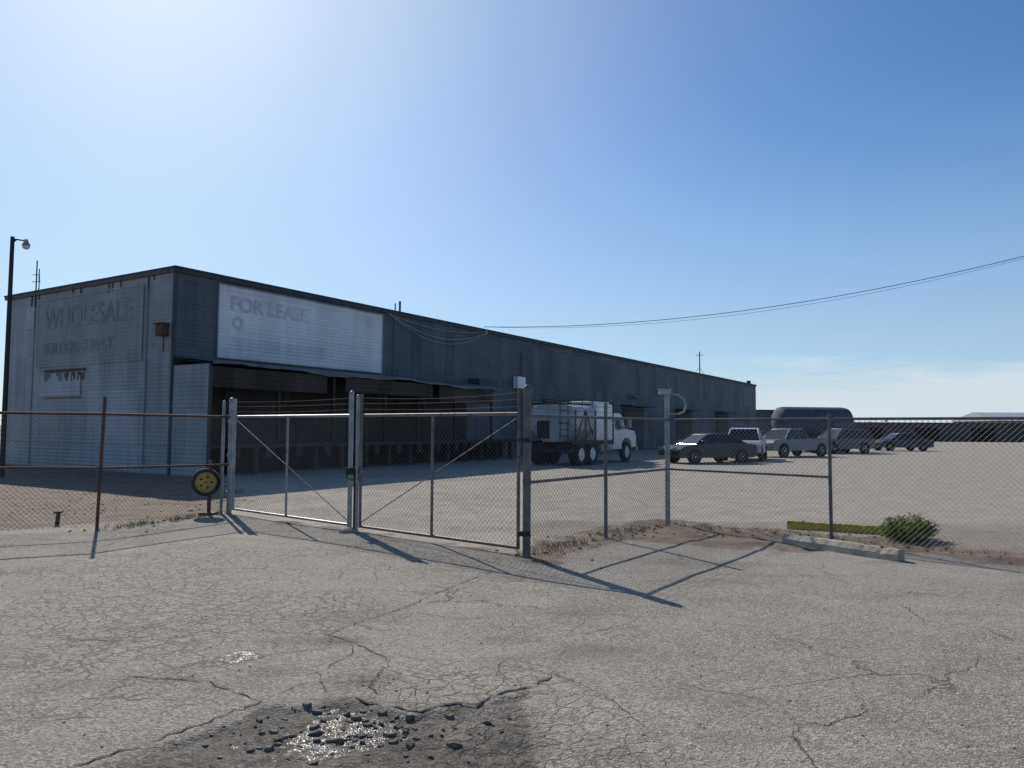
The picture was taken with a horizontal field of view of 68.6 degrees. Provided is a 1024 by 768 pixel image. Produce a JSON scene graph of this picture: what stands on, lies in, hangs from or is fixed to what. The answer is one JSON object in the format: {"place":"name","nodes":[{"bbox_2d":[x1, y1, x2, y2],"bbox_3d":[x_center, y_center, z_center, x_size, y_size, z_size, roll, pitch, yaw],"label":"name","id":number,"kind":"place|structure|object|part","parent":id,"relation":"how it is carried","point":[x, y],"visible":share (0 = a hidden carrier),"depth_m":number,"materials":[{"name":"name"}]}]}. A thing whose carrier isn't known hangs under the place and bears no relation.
{"place":"outdoors","nodes":[
{"label":"outdoors","id":0,"kind":"place"},
{"bbox_2d":[4,265,756,476],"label":"warehouse","id":1,"kind":"structure","parent":0,"point":[174,339],"depth_m":30.18,"materials":[{"name":"grey metal"}]},
{"bbox_2d":[33,261,39,289],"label":"radio mast","id":2,"kind":"object","parent":1,"relation":"on","point":[36,274],"visible":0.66,"depth_m":62.59,"materials":[{"name":"metal"}]},
{"bbox_2d":[224,384,727,453],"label":"loading doors","id":3,"kind":"structure","parent":1,"relation":"in","point":[249,397],"depth_m":32.39,"materials":[{"name":"black metal"}]},
{"bbox_2d":[502,256,1023,327],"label":"overhead wire","id":4,"kind":"object","parent":1,"relation":"attached to","point":[780,305],"visible":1,"depth_m":36.32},
{"bbox_2d":[0,426,1023,767],"bbox_3d":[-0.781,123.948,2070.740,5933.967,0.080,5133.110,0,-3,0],"label":"ground","id":5,"kind":"structure","parent":0,"point":[926,654],"depth_m":6.37,"materials":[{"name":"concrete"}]},
{"bbox_2d":[0,236,30,476],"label":"street lamp","id":6,"kind":"object","parent":5,"relation":"on","point":[26,245],"visible":1,"depth_m":24.06,"materials":[{"name":"metal"}]},
{"bbox_2d":[54,511,62,524],"bbox_3d":[-7.548,2.257,12.491,0.110,0.283,0.090,0,-3,0],"label":"bollard stub","id":7,"kind":"object","parent":5,"relation":"on","point":[57,521],"visible":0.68,"depth_m":12.46,"materials":[{"name":"metal"}]},
{"bbox_2d":[0,396,229,531],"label":"chainlink fence","id":8,"kind":"object","parent":5,"relation":"on","point":[100,468],"visible":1,"depth_m":11.98,"materials":[{"name":"metal"}]},
{"bbox_2d":[191,461,220,514],"bbox_3d":[-5.764,1.978,14.146,0.520,1.050,0.361,2,-4,-20],"label":"wheel on post","id":9,"kind":"object","parent":5,"relation":"on","point":[217,481],"visible":0.84,"depth_m":14.03,"materials":[{"name":"metal"}]},
{"bbox_2d":[0,577,646,766],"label":"pavement crack","id":10,"kind":"object","parent":5,"relation":"on","point":[364,701],"visible":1,"depth_m":4.70,"materials":[{"name":"black asphalt"}]},
{"bbox_2d":[202,703,511,764],"bbox_3d":[-0.892,1.887,3.842,1.624,0.066,1.184,0,-3,9],"label":"asphalt rubble","id":11,"kind":"object","parent":5,"relation":"on","point":[338,740],"visible":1,"depth_m":4.08,"materials":[{"name":"grey asphalt"}]},
{"bbox_2d":[219,388,530,549],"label":"double swing gate","id":12,"kind":"structure","parent":5,"relation":"on","point":[356,471],"depth_m":11.84,"materials":[{"name":"metal"}]},
{"bbox_2d":[2,490,1019,767],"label":"gravel stones","id":13,"kind":"object","parent":5,"relation":"on","point":[496,550],"visible":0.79,"depth_m":11.00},
{"bbox_2d":[531,399,637,465],"bbox_3d":[3.632,2.297,36.622,2.900,3.076,7.530,-2,-4,32],"label":"feed truck","id":14,"kind":"object","parent":5,"relation":"on","point":[595,410],"visible":0.82,"depth_m":34.20,"materials":[{"name":"metal"}]},
{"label":"cab windows","id":15,"kind":"part","parent":14,"relation":"part of","materials":[{"name":"black glass"}]},
{"bbox_2d":[658,433,756,463],"bbox_3d":[9.743,3.203,37.385,4.795,1.495,1.968,2,-4,-23],"label":"sedan car","id":16,"kind":"object","parent":5,"relation":"on","point":[687,445],"visible":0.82,"depth_m":36.75,"materials":[{"name":"black paint"}]},
{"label":"windows","id":17,"kind":"part","parent":16,"relation":"part of","materials":[{"name":"black glass"}]},
{"bbox_2d":[724,428,766,460],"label":"pickup truck","id":18,"kind":"object","parent":5,"relation":"on","point":[749,440],"visible":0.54,"depth_m":40.23,"materials":[{"name":"white paint"}]},
{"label":"windows","id":19,"kind":"part","parent":18,"relation":"part of","materials":[{"name":"black glass"}]},
{"bbox_2d":[522,385,1023,556],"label":"chainlink fence","id":20,"kind":"object","parent":5,"relation":"on","point":[527,482],"visible":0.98,"depth_m":11.12,"materials":[{"name":"metal"}]},
{"bbox_2d":[657,389,686,414],"bbox_3d":[2.841,0.319,13.305,0.506,0.458,0.130,0,-3,0],"label":"security camera","id":21,"kind":"object","parent":20,"relation":"attached to","point":[665,391],"visible":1,"depth_m":13.28,"materials":[{"name":"grey metal"}]},
{"bbox_2d":[757,428,831,457],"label":"pickup truck","id":22,"kind":"object","parent":5,"relation":"on","point":[797,436],"visible":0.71,"depth_m":46.04,"materials":[{"name":"paint"}]},
{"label":"windows","id":23,"kind":"part","parent":22,"relation":"part of","materials":[{"name":"black glass"}]},
{"bbox_2d":[771,407,853,451],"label":"tank trailer","id":24,"kind":"object","parent":5,"relation":"on","point":[805,412],"visible":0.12,"depth_m":57.62,"materials":[{"name":"metal"}]},
{"bbox_2d":[787,520,883,534],"bbox_3d":[5.385,2.351,12.235,1.706,0.172,0.186,-1,-4,28],"label":"parking stop","id":25,"kind":"object","parent":5,"relation":"on","point":[819,526],"visible":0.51,"depth_m":12.22,"materials":[{"name":"yellow paint"}]},
{"bbox_2d":[810,429,874,453],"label":"sport utility car","id":26,"kind":"object","parent":5,"relation":"on","point":[844,438],"visible":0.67,"depth_m":53.30,"materials":[{"name":"grey paint"}]},
{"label":"windows","id":27,"kind":"part","parent":26,"relation":"part of","materials":[{"name":"black glass"}]},
{"bbox_2d":[782,533,904,561],"bbox_3d":[4.472,2.224,10.263,0.185,0.182,1.729,3,-4,-33],"label":"parking stop","id":28,"kind":"object","parent":5,"relation":"on","point":[871,551],"visible":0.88,"depth_m":10.09,"materials":[{"name":"grey concrete"}]},
{"bbox_2d":[874,433,933,450],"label":"sedan car","id":29,"kind":"object","parent":5,"relation":"on","point":[919,445],"visible":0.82,"depth_m":61.04,"materials":[{"name":"black paint"}]},
{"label":"windows","id":30,"kind":"part","parent":29,"relation":"part of","materials":[{"name":"black glass"}]},
{"bbox_2d":[869,513,941,542],"bbox_3d":[6.002,2.161,11.336,1.133,0.422,0.835,0,-3,0],"label":"weed bush","id":31,"kind":"object","parent":5,"relation":"on","point":[898,524],"visible":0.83,"depth_m":11.28,"materials":[{"name":"green plant"}]},
{"bbox_2d":[853,422,1023,441],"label":"long shed","id":32,"kind":"structure","parent":5,"relation":"on","point":[898,426],"depth_m":116.79,"materials":[{"name":"grey metal"}]},
{"bbox_2d":[859,428,995,441],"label":"bay doors","id":33,"kind":"structure","parent":32,"relation":"in","point":[876,436],"depth_m":116.86,"materials":[{"name":"black metal"}]},
{"bbox_2d":[0,0,1023,425],"label":"sky","id":34,"kind":"structure","parent":0,"point":[523,166],"materials":[{"name":"blue"}]},
{"bbox_2d":[95,509,1014,556],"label":"dry grass","id":35,"kind":"structure","parent":0,"point":[142,523],"depth_m":12.00,"materials":[{"name":"beige plant"}]},
{"bbox_2d":[756,410,773,436],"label":"storage shed","id":36,"kind":"structure","parent":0,"point":[764,414],"depth_m":97.01,"materials":[{"name":"grey metal"}]},
{"bbox_2d":[950,412,1023,422],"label":"metal roofed building","id":37,"kind":"structure","parent":0,"point":[986,414],"depth_m":148.14,"materials":[{"name":"metal"}]}
]}

